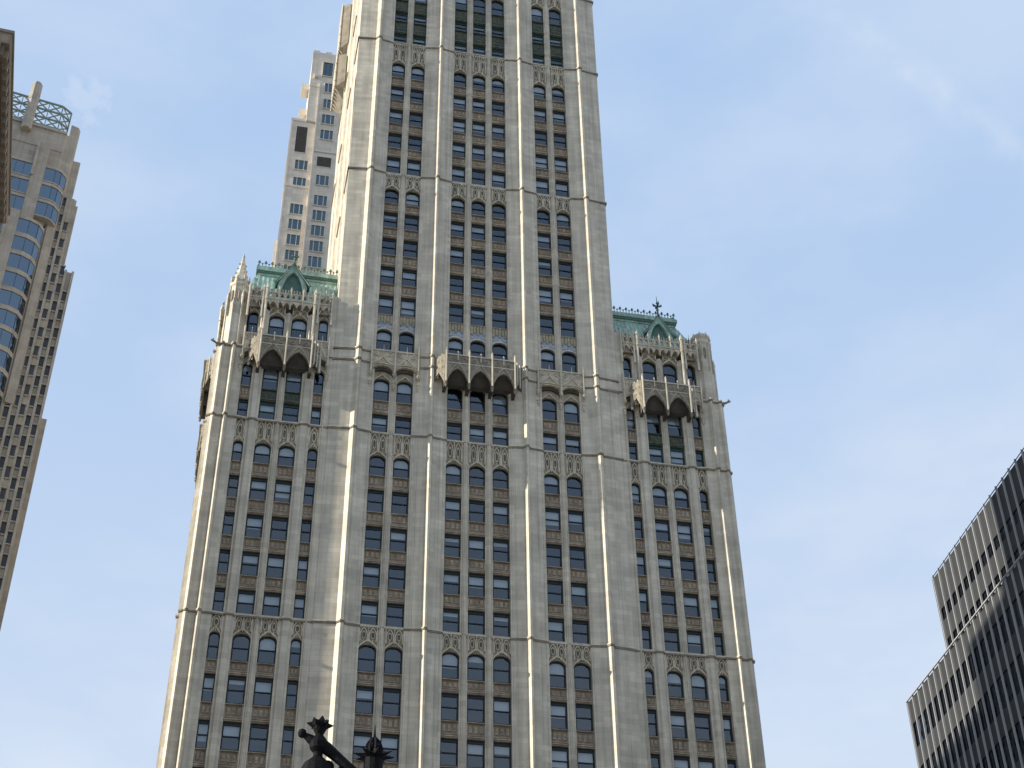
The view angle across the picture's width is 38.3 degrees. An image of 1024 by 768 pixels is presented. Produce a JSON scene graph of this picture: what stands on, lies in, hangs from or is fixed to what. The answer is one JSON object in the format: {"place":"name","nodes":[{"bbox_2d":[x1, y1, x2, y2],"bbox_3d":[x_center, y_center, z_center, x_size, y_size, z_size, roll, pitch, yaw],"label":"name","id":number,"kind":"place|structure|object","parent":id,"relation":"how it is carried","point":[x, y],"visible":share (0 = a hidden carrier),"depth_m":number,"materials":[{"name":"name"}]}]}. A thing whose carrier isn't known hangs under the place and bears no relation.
{"place":"outdoors","nodes":[
{"label":"outdoors","id":0,"kind":"place"},
{"bbox_2d":[0,81,79,629],"bbox_3d":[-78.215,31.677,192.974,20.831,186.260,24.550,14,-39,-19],"label":"tan tower","id":1,"kind":"structure","parent":0,"point":[36,229],"depth_m":217.91,"materials":[{"name":"stone"}]},
{"bbox_2d":[0,350,11,373],"bbox_3d":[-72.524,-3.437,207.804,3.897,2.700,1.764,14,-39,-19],"label":"bay window","id":2,"kind":"structure","parent":1,"relation":"in","point":[5,360],"depth_m":208.17,"materials":[{"name":"blue glass"}]},
{"bbox_2d":[0,328,16,352],"bbox_3d":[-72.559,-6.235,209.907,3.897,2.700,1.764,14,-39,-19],"label":"bay window","id":3,"kind":"structure","parent":1,"relation":"in","point":[7,339],"depth_m":209.95,"materials":[{"name":"blue glass"}]},
{"bbox_2d":[0,308,20,333],"bbox_3d":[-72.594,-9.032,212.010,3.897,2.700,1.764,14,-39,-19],"label":"bay window","id":4,"kind":"structure","parent":1,"relation":"in","point":[7,318],"depth_m":211.81,"materials":[{"name":"blue glass"}]},
{"bbox_2d":[0,289,25,316],"bbox_3d":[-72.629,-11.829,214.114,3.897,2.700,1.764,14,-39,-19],"label":"bay window","id":5,"kind":"structure","parent":1,"relation":"in","point":[10,298],"depth_m":213.73,"materials":[{"name":"blue glass"}]},
{"bbox_2d":[2,270,29,296],"bbox_3d":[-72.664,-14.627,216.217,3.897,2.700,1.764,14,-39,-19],"label":"bay window","id":6,"kind":"structure","parent":1,"relation":"in","point":[15,280],"depth_m":215.83,"materials":[{"name":"blue glass"}]},
{"bbox_2d":[11,194,24,209],"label":"bay window","id":7,"kind":"structure","parent":1,"relation":"in","point":[16,201],"depth_m":224.92,"materials":[{"name":"blue glass"}]},
{"bbox_2d":[11,176,28,192],"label":"bay window","id":8,"kind":"structure","parent":1,"relation":"in","point":[18,184],"depth_m":226.96,"materials":[{"name":"blue glass"}]},
{"bbox_2d":[7,253,34,279],"bbox_3d":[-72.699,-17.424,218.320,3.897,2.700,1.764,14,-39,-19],"label":"bay window","id":9,"kind":"structure","parent":1,"relation":"in","point":[19,262],"depth_m":217.89,"materials":[{"name":"blue glass"}]},
{"bbox_2d":[0,403,41,587],"bbox_3d":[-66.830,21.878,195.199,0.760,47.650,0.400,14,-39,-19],"label":"lower windows","id":10,"kind":"structure","parent":1,"relation":"in","point":[8,542],"depth_m":200.71,"materials":[{"name":"black glass"}]},
{"bbox_2d":[11,158,32,175],"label":"bay window","id":11,"kind":"structure","parent":1,"relation":"in","point":[18,166],"depth_m":228.99,"materials":[{"name":"blue glass"}]},
{"bbox_2d":[11,235,38,261],"bbox_3d":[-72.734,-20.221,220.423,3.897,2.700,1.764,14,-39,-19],"label":"bay window","id":12,"kind":"structure","parent":1,"relation":"in","point":[23,244],"depth_m":220.03,"materials":[{"name":"blue glass"}]},
{"bbox_2d":[16,218,42,243],"bbox_3d":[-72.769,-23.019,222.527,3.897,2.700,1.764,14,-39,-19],"label":"bay window","id":13,"kind":"structure","parent":1,"relation":"in","point":[28,227],"depth_m":222.13,"materials":[{"name":"blue glass"}]},
{"bbox_2d":[34,201,58,224],"bbox_3d":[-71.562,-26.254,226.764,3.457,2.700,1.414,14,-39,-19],"label":"bay window","id":14,"kind":"structure","parent":1,"relation":"in","point":[44,209],"depth_m":226.46,"materials":[{"name":"blue glass"}]},
{"bbox_2d":[39,184,61,207],"bbox_3d":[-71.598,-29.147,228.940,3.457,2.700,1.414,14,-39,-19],"label":"bay window","id":15,"kind":"structure","parent":1,"relation":"in","point":[48,192],"depth_m":228.63,"materials":[{"name":"blue glass"}]},
{"bbox_2d":[43,168,65,191],"bbox_3d":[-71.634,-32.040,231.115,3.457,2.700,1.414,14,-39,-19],"label":"bay window","id":16,"kind":"structure","parent":1,"relation":"in","point":[51,175],"depth_m":230.81,"materials":[{"name":"blue glass"}]},
{"bbox_2d":[271,50,339,273],"bbox_3d":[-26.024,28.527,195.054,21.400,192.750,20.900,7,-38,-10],"label":"residential tower","id":17,"kind":"structure","parent":0,"point":[306,212],"depth_m":226.83,"materials":[{"name":"stone"}]},
{"bbox_2d":[284,249,298,261],"bbox_3d":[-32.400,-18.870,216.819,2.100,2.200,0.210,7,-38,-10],"label":"window","id":18,"kind":"structure","parent":17,"relation":"in","point":[288,253],"depth_m":216.83,"materials":[{"name":"teal glass"}]},
{"bbox_2d":[285,233,300,246],"bbox_3d":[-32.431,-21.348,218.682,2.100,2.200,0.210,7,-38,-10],"label":"window","id":19,"kind":"structure","parent":17,"relation":"in","point":[291,239],"depth_m":218.69,"materials":[{"name":"teal glass"}]},
{"bbox_2d":[287,218,301,230],"bbox_3d":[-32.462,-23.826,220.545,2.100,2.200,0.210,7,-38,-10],"label":"window","id":20,"kind":"structure","parent":17,"relation":"in","point":[293,224],"depth_m":220.51,"materials":[{"name":"teal glass"}]},
{"bbox_2d":[289,203,303,215],"bbox_3d":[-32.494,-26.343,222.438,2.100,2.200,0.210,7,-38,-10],"label":"window","id":21,"kind":"structure","parent":17,"relation":"in","point":[295,209],"depth_m":222.46,"materials":[{"name":"teal glass"}]},
{"bbox_2d":[294,159,307,171],"bbox_3d":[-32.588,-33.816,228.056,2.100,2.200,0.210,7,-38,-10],"label":"window","id":22,"kind":"structure","parent":17,"relation":"in","point":[301,165],"depth_m":228.07,"materials":[{"name":"teal glass"}]},
{"bbox_2d":[307,255,321,268],"bbox_3d":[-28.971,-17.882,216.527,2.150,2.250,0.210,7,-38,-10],"label":"window","id":23,"kind":"structure","parent":17,"relation":"in","point":[315,262],"depth_m":216.51,"materials":[{"name":"teal glass"}]},
{"bbox_2d":[308,239,323,252],"bbox_3d":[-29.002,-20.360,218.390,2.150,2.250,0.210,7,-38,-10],"label":"window","id":24,"kind":"structure","parent":17,"relation":"in","point":[316,246],"depth_m":218.37,"materials":[{"name":"teal glass"}]},
{"bbox_2d":[310,224,324,237],"bbox_3d":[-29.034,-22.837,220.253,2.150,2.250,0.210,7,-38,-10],"label":"window","id":25,"kind":"structure","parent":17,"relation":"in","point":[315,230],"depth_m":220.24,"materials":[{"name":"teal glass"}]},
{"bbox_2d":[311,209,326,222],"bbox_3d":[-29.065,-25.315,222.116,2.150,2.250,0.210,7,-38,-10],"label":"window","id":26,"kind":"structure","parent":17,"relation":"in","point":[317,215],"depth_m":222.08,"materials":[{"name":"teal glass"}]},
{"bbox_2d":[313,194,327,207],"bbox_3d":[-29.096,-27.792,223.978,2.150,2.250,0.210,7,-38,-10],"label":"window","id":27,"kind":"structure","parent":17,"relation":"in","point":[318,200],"depth_m":223.99,"materials":[{"name":"teal glass"}]},
{"bbox_2d":[315,174,329,186],"bbox_3d":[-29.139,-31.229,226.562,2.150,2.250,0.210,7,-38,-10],"label":"window","id":28,"kind":"structure","parent":17,"relation":"in","point":[320,180],"depth_m":226.57,"materials":[{"name":"teal glass"}]},
{"bbox_2d":[319,129,333,141],"bbox_3d":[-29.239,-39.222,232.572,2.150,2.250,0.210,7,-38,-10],"label":"window","id":29,"kind":"structure","parent":17,"relation":"in","point":[327,135],"depth_m":232.57,"materials":[{"name":"teal glass"}]},
{"bbox_2d":[321,114,334,125],"bbox_3d":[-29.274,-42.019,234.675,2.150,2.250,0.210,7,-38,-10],"label":"window","id":30,"kind":"structure","parent":17,"relation":"in","point":[326,119],"depth_m":234.68,"materials":[{"name":"teal glass"}]},
{"bbox_2d":[322,61,333,77],"bbox_3d":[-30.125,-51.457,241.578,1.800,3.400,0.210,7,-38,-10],"label":"window","id":31,"kind":"structure","parent":17,"relation":"in","point":[328,68],"depth_m":241.60,"materials":[{"name":"teal glass"}]},
{"bbox_2d":[298,716,394,767],"bbox_3d":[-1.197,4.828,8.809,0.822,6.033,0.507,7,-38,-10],"label":"street lamp","id":32,"kind":"object","parent":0,"point":[372,756],"visible":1,"depth_m":10.42,"materials":[{"name":"metal"}]},
{"bbox_2d":[156,0,765,767],"bbox_3d":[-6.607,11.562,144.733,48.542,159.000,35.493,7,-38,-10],"label":"gothic skyscraper","id":33,"kind":"structure","parent":0,"point":[464,488],"depth_m":128.05,"materials":[{"name":"stone"}]},
{"bbox_2d":[195,720,209,748],"bbox_3d":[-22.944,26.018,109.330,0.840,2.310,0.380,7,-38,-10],"label":"window","id":34,"kind":"structure","parent":33,"relation":"in","point":[203,725],"depth_m":109.62,"materials":[{"name":"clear glass"}]},
{"bbox_2d":[201,674,214,701],"bbox_3d":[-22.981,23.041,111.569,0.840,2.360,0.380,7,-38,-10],"label":"window","id":35,"kind":"structure","parent":33,"relation":"in","point":[209,679],"depth_m":111.94,"materials":[{"name":"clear glass"}]},
{"bbox_2d":[220,722,241,750],"bbox_3d":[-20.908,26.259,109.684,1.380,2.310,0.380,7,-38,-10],"label":"window","id":36,"kind":"structure","parent":33,"relation":"in","point":[229,729],"depth_m":110.10,"materials":[{"name":"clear glass"}]},
{"bbox_2d":[225,676,246,703],"bbox_3d":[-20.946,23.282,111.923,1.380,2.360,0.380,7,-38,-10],"label":"window","id":37,"kind":"structure","parent":33,"relation":"in","point":[237,680],"depth_m":112.41,"materials":[{"name":"clear glass"}]},
{"bbox_2d":[236,590,255,613],"bbox_3d":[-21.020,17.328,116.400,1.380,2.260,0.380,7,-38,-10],"label":"window","id":38,"kind":"structure","parent":33,"relation":"in","point":[244,597],"depth_m":116.83,"materials":[{"name":"clear glass"}]},
{"bbox_2d":[240,552,259,575],"bbox_3d":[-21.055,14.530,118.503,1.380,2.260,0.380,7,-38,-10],"label":"window","id":39,"kind":"structure","parent":33,"relation":"in","point":[248,557],"depth_m":118.96,"materials":[{"name":"clear glass"}]},
{"bbox_2d":[244,514,263,537],"bbox_3d":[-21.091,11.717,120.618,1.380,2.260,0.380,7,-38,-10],"label":"window","id":40,"kind":"structure","parent":33,"relation":"in","point":[252,521],"depth_m":121.01,"materials":[{"name":"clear glass"}]},
{"bbox_2d":[248,724,268,752],"bbox_3d":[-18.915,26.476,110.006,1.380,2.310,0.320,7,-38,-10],"label":"window","id":41,"kind":"structure","parent":33,"relation":"in","point":[258,726],"depth_m":110.18,"materials":[{"name":"clear glass"}]},
{"bbox_2d":[249,477,267,499],"bbox_3d":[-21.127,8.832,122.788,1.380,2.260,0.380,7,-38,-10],"label":"window","id":42,"kind":"structure","parent":33,"relation":"in","point":[260,483],"depth_m":123.24,"materials":[{"name":"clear glass"}]},
{"bbox_2d":[253,444,270,463],"bbox_3d":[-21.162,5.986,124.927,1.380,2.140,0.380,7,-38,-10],"label":"window","id":43,"kind":"structure","parent":33,"relation":"in","point":[260,449],"depth_m":125.31,"materials":[{"name":"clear glass"}]},
{"bbox_2d":[252,678,272,705],"bbox_3d":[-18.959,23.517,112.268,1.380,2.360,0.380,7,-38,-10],"label":"window","id":44,"kind":"structure","parent":33,"relation":"in","point":[262,685],"depth_m":112.68,"materials":[{"name":"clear glass"}]},
{"bbox_2d":[256,637,276,664],"bbox_3d":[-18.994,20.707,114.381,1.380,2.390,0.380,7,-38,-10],"label":"window","id":45,"kind":"structure","parent":33,"relation":"in","point":[266,644],"depth_m":114.76,"materials":[{"name":"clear glass"}]},
{"bbox_2d":[261,369,278,389],"bbox_3d":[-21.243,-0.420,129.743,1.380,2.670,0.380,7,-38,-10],"label":"window","id":46,"kind":"structure","parent":33,"relation":"in","point":[268,375],"depth_m":130.08,"materials":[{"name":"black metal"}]},
{"bbox_2d":[262,592,280,615],"bbox_3d":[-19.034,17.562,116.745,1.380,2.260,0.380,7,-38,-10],"label":"window","id":47,"kind":"structure","parent":33,"relation":"in","point":[269,599],"depth_m":117.17,"materials":[{"name":"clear glass"}]},
{"bbox_2d":[265,554,284,577],"bbox_3d":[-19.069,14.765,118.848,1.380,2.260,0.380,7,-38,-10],"label":"window","id":48,"kind":"structure","parent":33,"relation":"in","point":[273,561],"depth_m":119.28,"materials":[{"name":"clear glass"}]},
{"bbox_2d":[269,517,288,539],"bbox_3d":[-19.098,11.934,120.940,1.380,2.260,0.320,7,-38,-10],"label":"window","id":49,"kind":"structure","parent":33,"relation":"in","point":[273,518],"depth_m":121.23,"materials":[{"name":"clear glass"}]},
{"bbox_2d":[273,480,291,502],"bbox_3d":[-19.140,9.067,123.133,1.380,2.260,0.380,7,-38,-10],"label":"window","id":50,"kind":"structure","parent":33,"relation":"in","point":[282,489],"depth_m":123.46,"materials":[{"name":"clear glass"}]},
{"bbox_2d":[277,446,294,465],"bbox_3d":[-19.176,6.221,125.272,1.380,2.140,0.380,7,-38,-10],"label":"window","id":51,"kind":"structure","parent":33,"relation":"in","point":[284,452],"depth_m":125.64,"materials":[{"name":"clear glass"}]},
{"bbox_2d":[284,372,301,392],"bbox_3d":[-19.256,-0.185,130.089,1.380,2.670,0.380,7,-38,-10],"label":"window","id":52,"kind":"structure","parent":33,"relation":"in","point":[291,377],"depth_m":130.46,"materials":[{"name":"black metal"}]},
{"bbox_2d":[352,732,371,758],"bbox_3d":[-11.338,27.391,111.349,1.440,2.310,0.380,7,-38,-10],"label":"window","id":53,"kind":"structure","parent":33,"relation":"in","point":[360,739],"depth_m":111.83,"materials":[{"name":"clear glass"}]},
{"bbox_2d":[355,686,373,713],"bbox_3d":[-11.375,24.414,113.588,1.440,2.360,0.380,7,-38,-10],"label":"window","id":54,"kind":"structure","parent":33,"relation":"in","point":[361,692],"depth_m":114.04,"materials":[{"name":"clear glass"}]},
{"bbox_2d":[360,601,378,624],"bbox_3d":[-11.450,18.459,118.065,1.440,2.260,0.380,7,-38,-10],"label":"window","id":55,"kind":"structure","parent":33,"relation":"in","point":[369,609],"depth_m":118.49,"materials":[{"name":"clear glass"}]},
{"bbox_2d":[362,563,379,586],"bbox_3d":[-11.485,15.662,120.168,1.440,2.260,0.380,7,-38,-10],"label":"window","id":56,"kind":"structure","parent":33,"relation":"in","point":[374,569],"depth_m":120.62,"materials":[{"name":"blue glass"}]},
{"bbox_2d":[373,380,388,400],"bbox_3d":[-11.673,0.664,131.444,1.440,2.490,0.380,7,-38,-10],"label":"window","id":57,"kind":"structure","parent":33,"relation":"in","point":[382,386],"depth_m":131.90,"materials":[{"name":"blue glass"}]},
{"bbox_2d":[380,734,398,761],"bbox_3d":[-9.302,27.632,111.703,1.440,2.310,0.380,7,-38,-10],"label":"window","id":58,"kind":"structure","parent":33,"relation":"in","point":[389,741],"depth_m":112.16,"materials":[{"name":"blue glass"}]},
{"bbox_2d":[382,688,400,715],"bbox_3d":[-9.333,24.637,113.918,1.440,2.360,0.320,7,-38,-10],"label":"window","id":59,"kind":"structure","parent":33,"relation":"in","point":[386,690],"depth_m":114.26,"materials":[{"name":"black glass"}]},
{"bbox_2d":[386,603,403,626],"bbox_3d":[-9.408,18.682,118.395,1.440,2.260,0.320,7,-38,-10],"label":"window","id":60,"kind":"structure","parent":33,"relation":"in","point":[399,606],"depth_m":118.80,"materials":[{"name":"black metal"}]},
{"bbox_2d":[387,565,405,589],"bbox_3d":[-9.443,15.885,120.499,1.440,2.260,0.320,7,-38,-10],"label":"window","id":61,"kind":"structure","parent":33,"relation":"in","point":[389,567],"depth_m":120.83,"materials":[{"name":"black metal"}]},
{"bbox_2d":[389,529,406,551],"bbox_3d":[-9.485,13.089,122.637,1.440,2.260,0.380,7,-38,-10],"label":"window","id":62,"kind":"structure","parent":33,"relation":"in","point":[398,534],"depth_m":123.09,"materials":[{"name":"blue glass"}]},
{"bbox_2d":[393,459,408,478],"bbox_3d":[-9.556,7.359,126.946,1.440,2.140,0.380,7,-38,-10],"label":"window","id":63,"kind":"structure","parent":33,"relation":"in","point":[398,464],"depth_m":127.34,"materials":[{"name":"blue glass"}]},
{"bbox_2d":[396,382,411,403],"bbox_3d":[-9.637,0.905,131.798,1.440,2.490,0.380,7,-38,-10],"label":"window","id":64,"kind":"structure","parent":33,"relation":"in","point":[402,388],"depth_m":132.25,"materials":[{"name":"blue glass"}]},
{"bbox_2d":[440,738,457,766],"bbox_3d":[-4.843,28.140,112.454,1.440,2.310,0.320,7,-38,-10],"label":"window","id":65,"kind":"structure","parent":33,"relation":"in","point":[442,740],"depth_m":112.75,"materials":[{"name":"black metal"}]},
{"bbox_2d":[441,693,458,720],"bbox_3d":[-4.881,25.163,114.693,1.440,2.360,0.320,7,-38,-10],"label":"window","id":66,"kind":"structure","parent":33,"relation":"in","point":[448,695],"depth_m":115.14,"materials":[{"name":"black metal"}]},
{"bbox_2d":[442,652,458,678],"bbox_3d":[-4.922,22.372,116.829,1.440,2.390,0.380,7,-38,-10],"label":"window","id":67,"kind":"structure","parent":33,"relation":"in","point":[449,660],"depth_m":117.23,"materials":[{"name":"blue glass"}]},
{"bbox_2d":[443,608,459,631],"bbox_3d":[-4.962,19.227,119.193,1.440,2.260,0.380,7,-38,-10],"label":"window","id":68,"kind":"structure","parent":33,"relation":"in","point":[446,612],"depth_m":119.72,"materials":[{"name":"blue glass"}]},
{"bbox_2d":[443,571,459,594],"bbox_3d":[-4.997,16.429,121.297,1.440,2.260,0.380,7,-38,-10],"label":"window","id":69,"kind":"structure","parent":33,"relation":"in","point":[449,576],"depth_m":121.75,"materials":[{"name":"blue glass"}]},
{"bbox_2d":[444,534,460,556],"bbox_3d":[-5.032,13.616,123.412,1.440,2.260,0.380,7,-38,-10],"label":"window","id":70,"kind":"structure","parent":33,"relation":"in","point":[447,537],"depth_m":123.91,"materials":[{"name":"blue glass"}]},
{"bbox_2d":[445,498,460,519],"bbox_3d":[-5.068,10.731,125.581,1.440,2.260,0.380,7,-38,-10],"label":"window","id":71,"kind":"structure","parent":33,"relation":"in","point":[451,504],"depth_m":126.01,"materials":[{"name":"blue glass"}]},
{"bbox_2d":[446,464,460,483],"bbox_3d":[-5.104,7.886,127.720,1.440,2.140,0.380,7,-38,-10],"label":"window","id":72,"kind":"structure","parent":33,"relation":"in","point":[451,470],"depth_m":128.15,"materials":[{"name":"blue glass"}]},
{"bbox_2d":[192,0,735,767],"bbox_3d":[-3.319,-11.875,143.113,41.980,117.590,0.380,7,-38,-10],"label":"upper windows","id":73,"kind":"structure","parent":33,"relation":"in","point":[407,306],"depth_m":140.30,"materials":[{"name":"black glass"}]},
{"bbox_2d":[466,740,484,767],"bbox_3d":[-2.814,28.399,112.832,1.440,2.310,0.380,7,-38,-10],"label":"window","id":74,"kind":"structure","parent":33,"relation":"in","point":[474,748],"depth_m":113.26,"materials":[{"name":"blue glass"}]},
{"bbox_2d":[467,695,484,722],"bbox_3d":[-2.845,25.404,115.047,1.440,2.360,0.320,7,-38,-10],"label":"window","id":75,"kind":"structure","parent":33,"relation":"in","point":[472,697],"depth_m":115.30,"materials":[{"name":"black metal"}]},
{"bbox_2d":[467,655,484,680],"bbox_3d":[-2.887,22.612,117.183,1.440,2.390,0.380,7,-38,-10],"label":"window","id":76,"kind":"structure","parent":33,"relation":"in","point":[472,658],"depth_m":117.66,"materials":[{"name":"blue glass"}]},
{"bbox_2d":[468,611,484,634],"bbox_3d":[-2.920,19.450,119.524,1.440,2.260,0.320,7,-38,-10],"label":"window","id":77,"kind":"structure","parent":33,"relation":"in","point":[476,613],"depth_m":119.92,"materials":[{"name":"black glass"}]},
{"bbox_2d":[468,573,484,596],"bbox_3d":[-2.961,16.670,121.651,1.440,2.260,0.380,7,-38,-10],"label":"window","id":78,"kind":"structure","parent":33,"relation":"in","point":[474,580],"depth_m":122.05,"materials":[{"name":"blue glass"}]},
{"bbox_2d":[468,536,484,559],"bbox_3d":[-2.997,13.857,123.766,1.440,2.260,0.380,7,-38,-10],"label":"window","id":79,"kind":"structure","parent":33,"relation":"in","point":[474,543],"depth_m":124.18,"materials":[{"name":"blue glass"}]},
{"bbox_2d":[492,394,507,414],"bbox_3d":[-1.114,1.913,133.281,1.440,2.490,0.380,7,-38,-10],"label":"window","id":80,"kind":"structure","parent":33,"relation":"in","point":[497,399],"depth_m":133.68,"materials":[{"name":"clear glass"}]},
{"bbox_2d":[493,539,508,561],"bbox_3d":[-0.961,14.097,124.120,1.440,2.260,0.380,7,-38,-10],"label":"window","id":81,"kind":"structure","parent":33,"relation":"in","point":[496,542],"depth_m":124.61,"materials":[{"name":"blue glass"}]},
{"bbox_2d":[493,503,508,524],"bbox_3d":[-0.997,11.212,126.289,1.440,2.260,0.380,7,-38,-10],"label":"window","id":82,"kind":"structure","parent":33,"relation":"in","point":[499,509],"depth_m":126.72,"materials":[{"name":"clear glass"}]},
{"bbox_2d":[493,613,509,636],"bbox_3d":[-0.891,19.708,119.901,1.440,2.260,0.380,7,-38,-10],"label":"window","id":83,"kind":"structure","parent":33,"relation":"in","point":[496,616],"depth_m":120.39,"materials":[{"name":"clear glass"}]},
{"bbox_2d":[493,575,509,598],"bbox_3d":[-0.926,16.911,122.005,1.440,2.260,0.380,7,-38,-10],"label":"window","id":84,"kind":"structure","parent":33,"relation":"in","point":[499,582],"depth_m":122.43,"materials":[{"name":"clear glass"}]},
{"bbox_2d":[493,742,510,767],"bbox_3d":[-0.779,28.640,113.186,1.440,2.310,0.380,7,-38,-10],"label":"window","id":85,"kind":"structure","parent":33,"relation":"in","point":[498,748],"depth_m":113.65,"materials":[{"name":"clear glass"}]},
{"bbox_2d":[493,697,510,724],"bbox_3d":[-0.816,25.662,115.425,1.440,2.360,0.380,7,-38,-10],"label":"window","id":86,"kind":"structure","parent":33,"relation":"in","point":[501,705],"depth_m":115.86,"materials":[{"name":"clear glass"}]},
{"bbox_2d":[544,475,559,494],"bbox_3d":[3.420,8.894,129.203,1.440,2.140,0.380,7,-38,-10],"label":"window","id":87,"kind":"structure","parent":33,"relation":"in","point":[548,479],"depth_m":129.65,"materials":[{"name":"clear glass"}]},
{"bbox_2d":[545,508,560,529],"bbox_3d":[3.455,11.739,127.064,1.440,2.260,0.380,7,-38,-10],"label":"window","id":88,"kind":"structure","parent":33,"relation":"in","point":[552,516],"depth_m":127.44,"materials":[{"name":"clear glass"}]},
{"bbox_2d":[548,618,564,641],"bbox_3d":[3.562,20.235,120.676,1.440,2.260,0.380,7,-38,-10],"label":"window","id":89,"kind":"structure","parent":33,"relation":"in","point":[554,625],"depth_m":121.13,"materials":[{"name":"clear glass"}]},
{"bbox_2d":[549,662,565,687],"bbox_3d":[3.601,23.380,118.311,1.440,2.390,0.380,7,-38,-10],"label":"window","id":90,"kind":"structure","parent":33,"relation":"in","point":[555,668],"depth_m":118.73,"materials":[{"name":"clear glass"}]},
{"bbox_2d":[550,702,567,729],"bbox_3d":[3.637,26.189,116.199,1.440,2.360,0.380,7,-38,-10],"label":"window","id":91,"kind":"structure","parent":33,"relation":"in","point":[558,709],"depth_m":116.63,"materials":[{"name":"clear glass"}]},
{"bbox_2d":[552,747,568,767],"bbox_3d":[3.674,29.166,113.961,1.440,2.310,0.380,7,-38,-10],"label":"window","id":92,"kind":"structure","parent":33,"relation":"in","point":[560,755],"depth_m":114.32,"materials":[{"name":"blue glass"}]},
{"bbox_2d":[564,402,578,422],"bbox_3d":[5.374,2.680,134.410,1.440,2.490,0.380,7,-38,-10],"label":"window","id":93,"kind":"structure","parent":33,"relation":"in","point":[572,408],"depth_m":134.86,"materials":[{"name":"blue glass"}]},
{"bbox_2d":[568,510,583,532],"bbox_3d":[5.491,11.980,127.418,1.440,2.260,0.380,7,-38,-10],"label":"window","id":94,"kind":"structure","parent":33,"relation":"in","point":[574,517],"depth_m":127.81,"materials":[{"name":"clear glass"}]},
{"bbox_2d":[571,583,587,606],"bbox_3d":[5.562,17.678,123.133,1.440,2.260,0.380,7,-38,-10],"label":"window","id":95,"kind":"structure","parent":33,"relation":"in","point":[579,590],"depth_m":123.58,"materials":[{"name":"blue glass"}]},
{"bbox_2d":[575,704,593,731],"bbox_3d":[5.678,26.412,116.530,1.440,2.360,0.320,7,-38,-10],"label":"window","id":96,"kind":"structure","parent":33,"relation":"in","point":[583,706],"depth_m":116.86,"materials":[{"name":"black metal"}]},
{"bbox_2d":[577,749,594,767],"bbox_3d":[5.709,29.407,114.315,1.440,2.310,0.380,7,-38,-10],"label":"window","id":97,"kind":"structure","parent":33,"relation":"in","point":[584,756],"depth_m":114.76,"materials":[{"name":"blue glass"}]},
{"bbox_2d":[646,414,660,433],"bbox_3d":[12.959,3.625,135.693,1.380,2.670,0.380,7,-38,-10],"label":"window","id":98,"kind":"structure","parent":33,"relation":"in","point":[651,418],"depth_m":136.12,"materials":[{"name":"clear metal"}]},
{"bbox_2d":[655,520,669,540],"bbox_3d":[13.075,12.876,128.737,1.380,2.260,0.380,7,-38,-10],"label":"window","id":99,"kind":"structure","parent":33,"relation":"in","point":[659,524],"depth_m":129.19,"materials":[{"name":"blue glass"}]},
{"bbox_2d":[658,555,673,577],"bbox_3d":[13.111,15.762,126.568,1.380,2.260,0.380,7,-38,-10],"label":"window","id":100,"kind":"structure","parent":33,"relation":"in","point":[662,560],"depth_m":127.03,"materials":[{"name":"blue glass"}]},
{"bbox_2d":[667,416,681,435],"bbox_3d":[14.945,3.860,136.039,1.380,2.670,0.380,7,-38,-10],"label":"window","id":101,"kind":"structure","parent":33,"relation":"in","point":[673,422],"depth_m":136.42,"materials":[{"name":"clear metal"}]},
{"bbox_2d":[667,672,683,697],"bbox_3d":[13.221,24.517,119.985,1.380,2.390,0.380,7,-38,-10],"label":"window","id":102,"kind":"structure","parent":33,"relation":"in","point":[672,677],"depth_m":120.45,"materials":[{"name":"grey glass"}]},
{"bbox_2d":[670,711,687,738],"bbox_3d":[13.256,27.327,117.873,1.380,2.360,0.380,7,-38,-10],"label":"window","id":103,"kind":"structure","parent":33,"relation":"in","point":[678,719],"depth_m":118.29,"materials":[{"name":"grey glass"}]},
{"bbox_2d":[677,522,692,543],"bbox_3d":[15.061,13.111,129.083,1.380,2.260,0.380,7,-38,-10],"label":"window","id":104,"kind":"structure","parent":33,"relation":"in","point":[684,530],"depth_m":129.41,"materials":[{"name":"grey glass"}]},
{"bbox_2d":[683,594,699,616],"bbox_3d":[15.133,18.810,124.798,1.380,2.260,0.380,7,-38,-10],"label":"window","id":105,"kind":"structure","parent":33,"relation":"in","point":[690,600],"depth_m":125.22,"materials":[{"name":"grey glass"}]},
{"bbox_2d":[686,631,703,653],"bbox_3d":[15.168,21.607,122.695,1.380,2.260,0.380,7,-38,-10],"label":"window","id":106,"kind":"structure","parent":33,"relation":"in","point":[694,638],"depth_m":123.11,"materials":[{"name":"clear glass"}]},
{"bbox_2d":[691,674,707,699],"bbox_3d":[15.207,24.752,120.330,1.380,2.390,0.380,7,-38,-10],"label":"window","id":107,"kind":"structure","parent":33,"relation":"in","point":[697,680],"depth_m":120.74,"materials":[{"name":"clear glass"}]},
{"bbox_2d":[694,713,711,740],"bbox_3d":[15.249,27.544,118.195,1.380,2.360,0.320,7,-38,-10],"label":"window","id":108,"kind":"structure","parent":33,"relation":"in","point":[707,716],"depth_m":118.54,"materials":[{"name":"black glass"}]},
{"bbox_2d":[0,0,1023,767],"label":"sky","id":109,"kind":"structure","parent":0,"point":[830,192],"materials":[{"name":"blue"}]},
{"label":"ground","id":110,"kind":"structure","parent":0,"visible":0},
{"bbox_2d":[0,28,14,226],"bbox_3d":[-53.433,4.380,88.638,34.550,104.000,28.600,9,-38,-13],"label":"brown office block","id":111,"kind":"structure","parent":110,"relation":"on","point":[7,41],"depth_m":102.68,"materials":[{"name":"stone"}]},
{"bbox_2d":[905,448,1023,767],"bbox_3d":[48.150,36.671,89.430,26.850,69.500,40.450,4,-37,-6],"label":"dark office slab","id":112,"kind":"structure","parent":110,"relation":"on","point":[965,706],"depth_m":108.06,"materials":[{"name":"grey metal"}]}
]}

